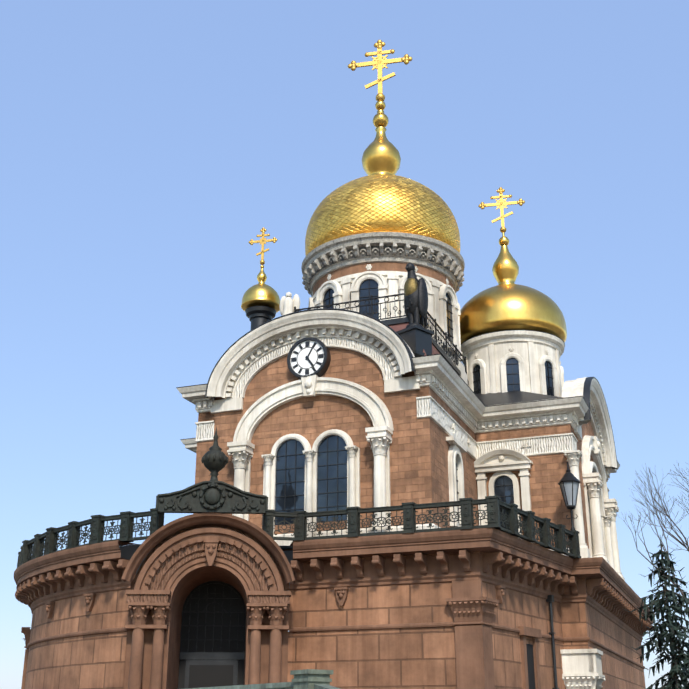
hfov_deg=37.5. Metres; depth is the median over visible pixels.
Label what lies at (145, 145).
sky
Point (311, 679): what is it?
stone parapet
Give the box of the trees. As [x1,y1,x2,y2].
[621,462,688,688]
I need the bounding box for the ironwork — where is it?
[17,263,580,567]
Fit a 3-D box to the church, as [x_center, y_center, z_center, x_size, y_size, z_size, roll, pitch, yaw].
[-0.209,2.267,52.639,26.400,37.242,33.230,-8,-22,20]
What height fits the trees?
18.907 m
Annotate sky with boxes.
[0,0,688,688]
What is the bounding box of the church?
[14,40,654,688]
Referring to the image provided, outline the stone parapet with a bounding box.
[186,669,339,688]
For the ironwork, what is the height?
11.229 m

